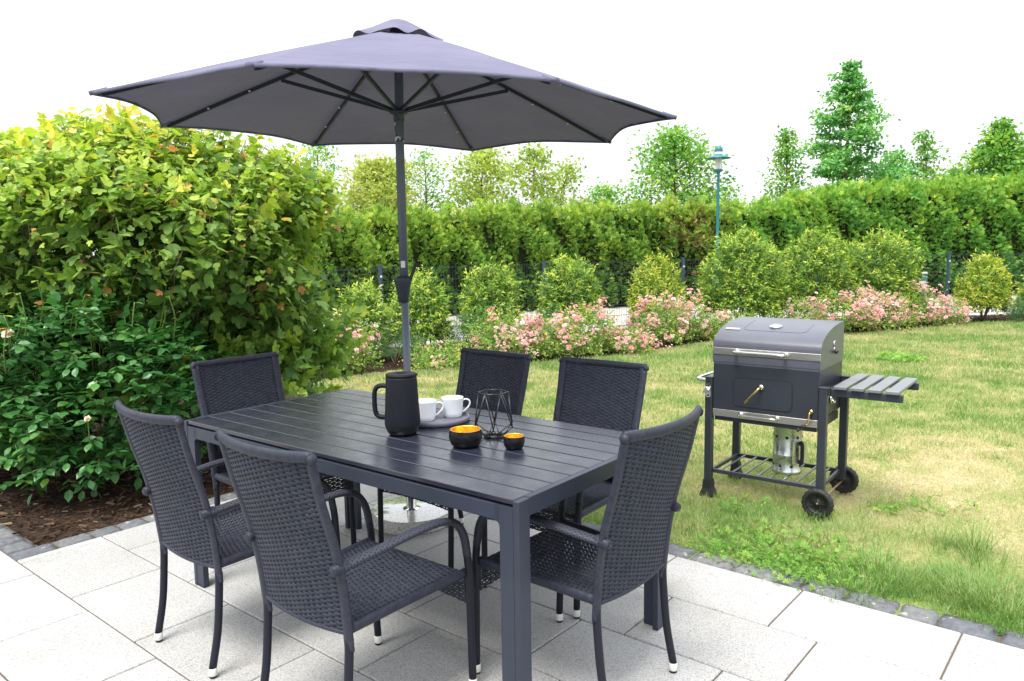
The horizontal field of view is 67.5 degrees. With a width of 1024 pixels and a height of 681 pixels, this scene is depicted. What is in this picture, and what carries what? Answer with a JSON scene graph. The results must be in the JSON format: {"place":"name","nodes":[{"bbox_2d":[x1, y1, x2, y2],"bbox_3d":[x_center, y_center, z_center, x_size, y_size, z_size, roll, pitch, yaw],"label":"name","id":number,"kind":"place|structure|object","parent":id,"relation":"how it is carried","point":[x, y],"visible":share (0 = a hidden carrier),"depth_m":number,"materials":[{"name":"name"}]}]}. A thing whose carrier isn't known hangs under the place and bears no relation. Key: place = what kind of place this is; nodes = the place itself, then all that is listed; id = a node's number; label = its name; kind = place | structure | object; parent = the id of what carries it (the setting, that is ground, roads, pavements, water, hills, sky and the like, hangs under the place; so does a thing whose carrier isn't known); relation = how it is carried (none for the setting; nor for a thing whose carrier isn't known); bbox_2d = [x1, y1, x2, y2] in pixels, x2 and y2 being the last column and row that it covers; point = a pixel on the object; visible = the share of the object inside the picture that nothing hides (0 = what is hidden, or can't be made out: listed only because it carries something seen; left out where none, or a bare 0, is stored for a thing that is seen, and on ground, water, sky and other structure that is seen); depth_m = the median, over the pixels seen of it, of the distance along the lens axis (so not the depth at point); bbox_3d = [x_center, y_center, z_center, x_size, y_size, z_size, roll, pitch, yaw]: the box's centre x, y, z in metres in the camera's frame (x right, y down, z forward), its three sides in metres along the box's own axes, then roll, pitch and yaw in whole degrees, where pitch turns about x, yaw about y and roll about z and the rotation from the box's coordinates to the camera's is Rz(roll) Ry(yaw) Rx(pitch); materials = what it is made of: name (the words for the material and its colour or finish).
{"place":"outdoors","nodes":[
{"label":"outdoors","id":0,"kind":"place"},
{"bbox_2d":[0,293,1019,372],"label":"path","id":1,"kind":"structure","parent":0,"point":[620,311],"depth_m":16.08,"materials":[{"name":"grey stone"}]},
{"bbox_2d":[706,146,730,292],"bbox_3d":[4.518,-2.441,16.837,0.528,3.584,0.528,-1,7,0],"label":"street lamp","id":2,"kind":"object","parent":1,"relation":"on","point":[718,157],"visible":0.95,"depth_m":16.66,"materials":[{"name":"metal"}]},
{"bbox_2d":[921,272,927,306],"bbox_3d":[8.388,-0.975,15.614,0.130,0.848,0.130,-1,7,0],"label":"bollard","id":3,"kind":"object","parent":1,"relation":"on","point":[926,283],"visible":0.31,"depth_m":15.54,"materials":[{"name":"metal"}]},
{"bbox_2d":[0,314,1023,545],"bbox_3d":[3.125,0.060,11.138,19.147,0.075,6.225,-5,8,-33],"label":"bark mulch","id":4,"kind":"object","parent":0,"point":[124,487],"visible":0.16,"depth_m":4.61,"materials":[{"name":"brown wood"}]},
{"bbox_2d":[0,277,132,468],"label":"rose bush","id":5,"kind":"object","parent":4,"relation":"on","point":[76,417],"visible":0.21,"depth_m":4.92,"materials":[{"name":"green plant"}]},
{"bbox_2d":[0,258,235,505],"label":"rose bush","id":6,"kind":"object","parent":4,"relation":"on","point":[18,450],"visible":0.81,"depth_m":4.49,"materials":[{"name":"green plant"}]},
{"bbox_2d":[0,101,368,443],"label":"viburnum shrub","id":7,"kind":"object","parent":4,"relation":"on","point":[73,197],"visible":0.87,"depth_m":5.05,"materials":[{"name":"green plant"}]},
{"bbox_2d":[323,312,387,378],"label":"rose shrub","id":8,"kind":"object","parent":4,"relation":"on","point":[353,357],"visible":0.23,"depth_m":9.05,"materials":[{"name":"pink plant"}]},
{"bbox_2d":[332,275,397,360],"bbox_3d":[-1.939,-0.277,10.033,0.920,1.133,0.789,-1,7,0],"label":"laurel bush","id":9,"kind":"object","parent":4,"relation":"on","point":[367,301],"visible":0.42,"depth_m":9.90,"materials":[{"name":"green plant"}]},
{"bbox_2d":[366,322,429,363],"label":"shrub","id":10,"kind":"object","parent":4,"relation":"on","point":[396,352],"visible":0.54,"depth_m":9.72,"materials":[{"name":"green plant"}]},
{"bbox_2d":[385,265,456,352],"bbox_3d":[-1.304,-0.415,10.521,1.118,1.268,0.987,-1,7,0],"label":"laurel bush","id":11,"kind":"object","parent":4,"relation":"on","point":[439,330],"visible":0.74,"depth_m":10.35,"materials":[{"name":"green plant"}]},
{"bbox_2d":[447,306,493,347],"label":"shrub","id":12,"kind":"object","parent":4,"relation":"on","point":[461,326],"visible":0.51,"depth_m":10.61,"materials":[{"name":"green plant"}]},
{"bbox_2d":[455,257,526,344],"bbox_3d":[-0.315,-0.566,11.280,1.083,1.354,1.035,-1,7,0],"label":"laurel bush","id":13,"kind":"object","parent":4,"relation":"on","point":[475,297],"visible":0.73,"depth_m":11.14,"materials":[{"name":"green plant"}]},
{"bbox_2d":[459,304,552,360],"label":"rose shrub","id":14,"kind":"object","parent":4,"relation":"on","point":[502,331],"visible":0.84,"depth_m":9.84,"materials":[{"name":"pink plant"}]},
{"bbox_2d":[27,252,1023,348],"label":"fence","id":15,"kind":"object","parent":4,"relation":"on","point":[543,264],"visible":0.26,"depth_m":13.31,"materials":[{"name":"grey"}]},
{"bbox_2d":[528,303,570,340],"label":"dwarf pine","id":16,"kind":"object","parent":4,"relation":"on","point":[544,314],"visible":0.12,"depth_m":11.53,"materials":[{"name":"green plant"}]},
{"bbox_2d":[509,304,593,359],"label":"rose shrub","id":17,"kind":"object","parent":4,"relation":"on","point":[555,323],"visible":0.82,"depth_m":9.94,"materials":[{"name":"pink plant"}]},
{"bbox_2d":[534,253,605,332],"bbox_3d":[0.929,-0.712,12.207,1.097,1.379,1.049,6,10,43],"label":"laurel bush","id":18,"kind":"object","parent":4,"relation":"on","point":[569,268],"visible":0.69,"depth_m":12.01,"materials":[{"name":"green plant"}]},
{"bbox_2d":[620,313,656,340],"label":"dwarf pine","id":19,"kind":"object","parent":4,"relation":"on","point":[638,325],"visible":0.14,"depth_m":11.64,"materials":[{"name":"green plant"}]},
{"bbox_2d":[626,248,687,332],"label":"laurel bush","id":20,"kind":"object","parent":4,"relation":"on","point":[659,285],"visible":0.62,"depth_m":12.55,"materials":[{"name":"green plant"}]},
{"bbox_2d":[625,290,697,348],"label":"rose shrub","id":21,"kind":"object","parent":4,"relation":"on","point":[678,327],"visible":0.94,"depth_m":11.01,"materials":[{"name":"pink plant"}]},
{"bbox_2d":[693,306,741,339],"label":"rose shrub","id":22,"kind":"object","parent":4,"relation":"on","point":[722,324],"visible":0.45,"depth_m":11.73,"materials":[{"name":"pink plant"}]},
{"bbox_2d":[695,223,792,321],"bbox_3d":[3.795,-1.036,12.677,1.496,1.816,1.501,-5,8,-33],"label":"laurel bush","id":23,"kind":"object","parent":4,"relation":"on","point":[753,302],"visible":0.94,"depth_m":12.38,"materials":[{"name":"green plant"}]},
{"bbox_2d":[777,291,829,319],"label":"rose shrub","id":24,"kind":"object","parent":4,"relation":"on","point":[803,305],"visible":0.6,"depth_m":12.32,"materials":[{"name":"green plant"}]},
{"bbox_2d":[768,226,860,314],"bbox_3d":[5.259,-1.106,13.281,1.648,1.760,1.367,-1,7,0],"label":"laurel bush","id":25,"kind":"object","parent":4,"relation":"on","point":[812,265],"visible":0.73,"depth_m":12.96,"materials":[{"name":"green plant"}]},
{"bbox_2d":[806,280,890,333],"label":"rose shrub","id":26,"kind":"object","parent":4,"relation":"on","point":[854,318],"visible":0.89,"depth_m":12.23,"materials":[{"name":"pink plant"}]},
{"bbox_2d":[832,223,929,323],"bbox_3d":[6.469,-1.171,13.477,1.485,1.803,1.440,-8,10,-44],"label":"laurel bush","id":27,"kind":"object","parent":4,"relation":"on","point":[868,250],"visible":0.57,"depth_m":13.14,"materials":[{"name":"green plant"}]},
{"bbox_2d":[847,286,927,331],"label":"rose shrub","id":28,"kind":"object","parent":4,"relation":"on","point":[897,318],"visible":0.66,"depth_m":12.53,"materials":[{"name":"pink plant"}]},
{"bbox_2d":[885,278,955,326],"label":"rose shrub","id":29,"kind":"object","parent":4,"relation":"on","point":[930,308],"visible":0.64,"depth_m":12.94,"materials":[{"name":"pink plant"}]},
{"bbox_2d":[951,247,1016,320],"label":"laurel bush","id":30,"kind":"object","parent":4,"relation":"on","point":[995,297],"visible":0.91,"depth_m":13.73,"materials":[{"name":"green plant"}]},
{"bbox_2d":[1011,275,1023,311],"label":"laurel bush","id":31,"kind":"object","parent":4,"relation":"on","point":[1020,294],"visible":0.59,"depth_m":14.07,"materials":[{"name":"green plant"}]},
{"bbox_2d":[0,477,1023,680],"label":"patio","id":32,"kind":"structure","parent":0,"point":[87,610],"depth_m":2.91,"materials":[{"name":"stone"}]},
{"bbox_2d":[113,400,340,678],"bbox_3d":[-1.055,0.662,2.865,0.519,0.935,0.649,5,9,40],"label":"wicker armchair","id":33,"kind":"object","parent":32,"relation":"on","point":[201,538],"visible":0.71,"depth_m":2.64,"materials":[{"name":"black wicker"}]},
{"bbox_2d":[190,352,356,544],"bbox_3d":[-1.159,0.563,3.685,0.649,0.935,0.519,5,9,41],"label":"wicker armchair","id":34,"kind":"object","parent":32,"relation":"on","point":[230,383],"visible":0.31,"depth_m":3.78,"materials":[{"name":"black wicker"}]},
{"bbox_2d":[214,428,476,680],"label":"wicker armchair","id":35,"kind":"object","parent":32,"relation":"on","point":[323,588],"visible":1,"depth_m":2.23,"materials":[{"name":"black wicker"}]},
{"bbox_2d":[371,496,447,534],"bbox_3d":[-0.541,0.771,4.098,0.440,0.402,0.440,-1,7,0],"label":"granite stand","id":36,"kind":"object","parent":32,"relation":"on","point":[401,514],"visible":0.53,"depth_m":4.01,"materials":[{"name":"grey stone"}]},
{"bbox_2d":[88,19,676,370],"bbox_3d":[-0.558,-0.350,3.950,2.541,2.505,2.543,4,9,35],"label":"parasol","id":37,"kind":"object","parent":36,"relation":"on","point":[399,83],"visible":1,"depth_m":4.05,"materials":[{"name":"fabric"}]},
{"bbox_2d":[184,389,662,680],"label":"dining table","id":38,"kind":"object","parent":32,"relation":"on","point":[344,434],"visible":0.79,"depth_m":2.66,"materials":[{"name":"black wood"}]},
{"bbox_2d":[372,371,420,436],"bbox_3d":[-0.441,0.245,2.956,0.172,0.240,0.138,-4,8,-24],"label":"coffee jug","id":39,"kind":"object","parent":38,"relation":"on","point":[401,416],"visible":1,"depth_m":2.91,"materials":[{"name":"black"}]},
{"bbox_2d":[420,409,469,427],"bbox_3d":[-0.316,0.324,3.196,0.281,0.022,0.281,-1,7,0],"label":"serving tray","id":40,"kind":"object","parent":38,"relation":"on","point":[440,420],"visible":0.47,"depth_m":3.13,"materials":[{"name":"white ceramic"}]},
{"bbox_2d":[419,398,443,421],"bbox_3d":[-0.351,0.289,3.167,0.113,0.082,0.096,2,8,23],"label":"coffee cup","id":41,"kind":"object","parent":40,"relation":"on","point":[427,408],"visible":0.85,"depth_m":3.14,"materials":[{"name":"white ceramic"}]},
{"bbox_2d":[441,395,470,417],"bbox_3d":[-0.245,0.279,3.240,0.113,0.082,0.096,-7,9,-43],"label":"coffee cup","id":42,"kind":"object","parent":40,"relation":"on","point":[453,406],"visible":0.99,"depth_m":3.20,"materials":[{"name":"white ceramic"}]},
{"bbox_2d":[449,425,481,448],"bbox_3d":[-0.168,0.352,2.774,0.122,0.064,0.121,2,7,21],"label":"tealight bowl","id":43,"kind":"object","parent":38,"relation":"on","point":[466,437],"visible":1,"depth_m":2.73,"materials":[{"name":"black ceramic"}]},
{"bbox_2d":[474,389,512,438],"bbox_3d":[-0.070,0.279,2.899,0.144,0.174,0.166,-1,7,0],"label":"wire lantern","id":44,"kind":"object","parent":38,"relation":"on","point":[490,433],"visible":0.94,"depth_m":2.88,"materials":[{"name":"black metal"}]},
{"bbox_2d":[503,433,524,449],"bbox_3d":[0.007,0.362,2.734,0.077,0.047,0.078,1,7,18],"label":"tealight bowl","id":45,"kind":"object","parent":38,"relation":"on","point":[513,441],"visible":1,"depth_m":2.71,"materials":[{"name":"black ceramic"}]},
{"bbox_2d":[377,347,531,567],"bbox_3d":[-0.257,0.544,3.725,0.519,0.935,0.649,5,9,40],"label":"wicker armchair","id":46,"kind":"object","parent":32,"relation":"on","point":[481,369],"visible":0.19,"depth_m":3.88,"materials":[{"name":"black wicker"}]},
{"bbox_2d":[481,356,648,618],"bbox_3d":[0.252,0.582,3.349,0.519,0.935,0.649,4,9,38],"label":"wicker armchair","id":47,"kind":"object","parent":32,"relation":"on","point":[603,394],"visible":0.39,"depth_m":3.48,"materials":[{"name":"black wicker"}]},
{"bbox_2d":[472,405,703,680],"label":"wicker armchair","id":48,"kind":"object","parent":32,"relation":"on","point":[619,558],"visible":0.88,"depth_m":2.38,"materials":[{"name":"black wicker"}]},
{"bbox_2d":[0,0,1023,256],"label":"sky","id":49,"kind":"structure","parent":0,"point":[735,71],"materials":[{"name":"white"}]},
{"bbox_2d":[297,319,1023,637],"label":"lawn","id":50,"kind":"structure","parent":0,"point":[926,605],"depth_m":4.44,"materials":[{"name":"green plant"}]},
{"bbox_2d":[697,316,919,517],"bbox_3d":[1.629,0.406,4.337,1.113,1.016,0.576,4,9,37],"label":"charcoal grill","id":51,"kind":"object","parent":50,"relation":"on","point":[786,373],"visible":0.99,"depth_m":4.23,"materials":[{"name":"metal"}]},
{"bbox_2d":[772,427,806,474],"bbox_3d":[1.574,0.618,4.356,0.162,0.275,0.214,0,7,4],"label":"chimney starter","id":52,"kind":"object","parent":51,"relation":"on","point":[789,450],"visible":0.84,"depth_m":4.31,"materials":[{"name":"silver metal"}]},
{"bbox_2d":[686,350,980,593],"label":"lawn weeds","id":53,"kind":"object","parent":50,"relation":"on","point":[893,355],"visible":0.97,"depth_m":3.63,"materials":[{"name":"green plant"}]},
{"bbox_2d":[1004,299,1023,321],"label":"dwarf pine","id":54,"kind":"object","parent":50,"relation":"on","point":[1014,315],"visible":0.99,"depth_m":13.47,"materials":[{"name":"green plant"}]},
{"label":"ground","id":55,"kind":"structure","parent":0,"visible":0},
{"bbox_2d":[292,143,354,207],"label":"poplar tree","id":56,"kind":"object","parent":55,"relation":"on","point":[326,153],"visible":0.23,"depth_m":21.41,"materials":[{"name":"plant"}]},
{"bbox_2d":[332,151,430,219],"bbox_3d":[-3.318,-3.052,20.805,3.471,4.108,3.256,2,8,24],"label":"willow tree","id":57,"kind":"object","parent":55,"relation":"on","point":[380,184],"visible":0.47,"depth_m":20.16,"materials":[{"name":"plant"}]},
{"bbox_2d":[406,146,461,215],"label":"young tree","id":58,"kind":"object","parent":55,"relation":"on","point":[431,167],"visible":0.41,"depth_m":21.50,"materials":[{"name":"green plant"}]},
{"bbox_2d":[397,335,471,371],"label":"rose shrub","id":59,"kind":"object","parent":55,"relation":"on","point":[453,354],"visible":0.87,"depth_m":9.37,"materials":[{"name":"green plant"}]},
{"bbox_2d":[134,192,741,323],"bbox_3d":[-0.833,-1.916,16.956,13.808,2.816,2.269,-4,8,-23],"label":"thuja hedge","id":60,"kind":"object","parent":55,"relation":"on","point":[365,240],"visible":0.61,"depth_m":17.56,"materials":[{"name":"green plant"}]},
{"bbox_2d":[430,147,550,221],"bbox_3d":[-0.640,-3.369,21.712,3.700,4.429,3.220,-6,9,-37],"label":"young tree","id":61,"kind":"object","parent":55,"relation":"on","point":[483,159],"visible":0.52,"depth_m":21.26,"materials":[{"name":"green plant"}]},
{"bbox_2d":[0,491,1023,649],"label":"kerb","id":62,"kind":"structure","parent":55,"relation":"on","point":[15,547],"depth_m":3.39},
{"bbox_2d":[491,142,579,216],"bbox_3d":[0.715,-3.241,20.842,2.506,4.347,2.261,-1,7,0],"label":"young tree","id":63,"kind":"object","parent":55,"relation":"on","point":[540,153],"visible":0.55,"depth_m":20.44,"materials":[{"name":"green plant"}]},
{"bbox_2d":[525,155,604,217],"bbox_3d":[1.692,-3.213,21.732,3.202,4.047,2.055,1,7,12],"label":"young tree","id":64,"kind":"object","parent":55,"relation":"on","point":[567,168],"visible":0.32,"depth_m":21.46,"materials":[{"name":"green plant"}]},
{"bbox_2d":[550,297,627,355],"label":"rose shrub","id":65,"kind":"object","parent":55,"relation":"on","point":[592,336],"visible":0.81,"depth_m":10.29,"materials":[{"name":"pink plant"}]},
{"bbox_2d":[566,176,635,216],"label":"tree","id":66,"kind":"object","parent":55,"relation":"on","point":[610,194],"visible":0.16,"depth_m":22.45,"materials":[{"name":"green plant"}]},
{"bbox_2d":[586,321,662,355],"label":"rose shrub","id":67,"kind":"object","parent":55,"relation":"on","point":[631,340],"visible":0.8,"depth_m":10.34,"materials":[{"name":"pink plant"}]},
{"bbox_2d":[604,121,739,214],"bbox_3d":[4.578,-3.716,21.658,3.808,4.969,3.868,-1,7,0],"label":"broad tree","id":68,"kind":"object","parent":55,"relation":"on","point":[672,154],"visible":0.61,"depth_m":21.25,"materials":[{"name":"green plant"}]},
{"bbox_2d":[648,288,716,342],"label":"rose shrub","id":69,"kind":"object","parent":55,"relation":"on","point":[700,322],"visible":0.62,"depth_m":11.44,"materials":[{"name":"pink plant"}]},
{"bbox_2d":[713,180,748,214],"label":"tree","id":70,"kind":"object","parent":55,"relation":"on","point":[729,194],"visible":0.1,"depth_m":22.57,"materials":[{"name":"green plant"}]},
{"bbox_2d":[755,125,818,204],"bbox_3d":[8.770,-4.298,24.811,2.582,5.221,2.546,-1,7,0],"label":"young tree","id":71,"kind":"object","parent":55,"relation":"on","point":[787,152],"visible":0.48,"depth_m":24.41,"materials":[{"name":"green plant"}]},
{"bbox_2d":[752,58,930,203],"bbox_3d":[11.173,-5.510,25.410,5.097,7.405,4.684,-3,7,-16],"label":"conical tree","id":72,"kind":"object","parent":55,"relation":"on","point":[839,163],"visible":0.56,"depth_m":25.01,"materials":[{"name":"green plant"}]},
{"bbox_2d":[727,170,1023,299],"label":"thuja hedge","id":73,"kind":"object","parent":55,"relation":"on","point":[962,218],"visible":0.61,"depth_m":19.60,"materials":[{"name":"green plant"}]},
{"bbox_2d":[865,144,943,196],"bbox_3d":[13.168,-4.398,26.659,3.018,4.831,3.057,-1,7,0],"label":"tree","id":74,"kind":"object","parent":55,"relation":"on","point":[895,156],"visible":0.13,"depth_m":26.20,"materials":[{"name":"green plant"}]},
{"bbox_2d":[900,128,955,195],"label":"young tree","id":75,"kind":"object","parent":55,"relation":"on","point":[923,148],"visible":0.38,"depth_m":25.36,"materials":[{"name":"green plant"}]},
{"bbox_2d":[912,291,974,324],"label":"rose shrub","id":76,"kind":"object","parent":55,"relation":"on","point":[958,313],"visible":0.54,"depth_m":13.21,"materials":[{"name":"pink plant"}]},
{"bbox_2d":[931,159,985,181],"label":"tree","id":77,"kind":"object","parent":55,"relation":"on","point":[949,171],"visible":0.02,"depth_m":26.32,"materials":[{"name":"green plant"}]},
{"bbox_2d":[942,116,1023,192],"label":"broad tree","id":78,"kind":"object","parent":55,"relation":"on","point":[1000,141],"visible":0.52,"depth_m":24.16,"materials":[{"name":"green plant"}]}
]}

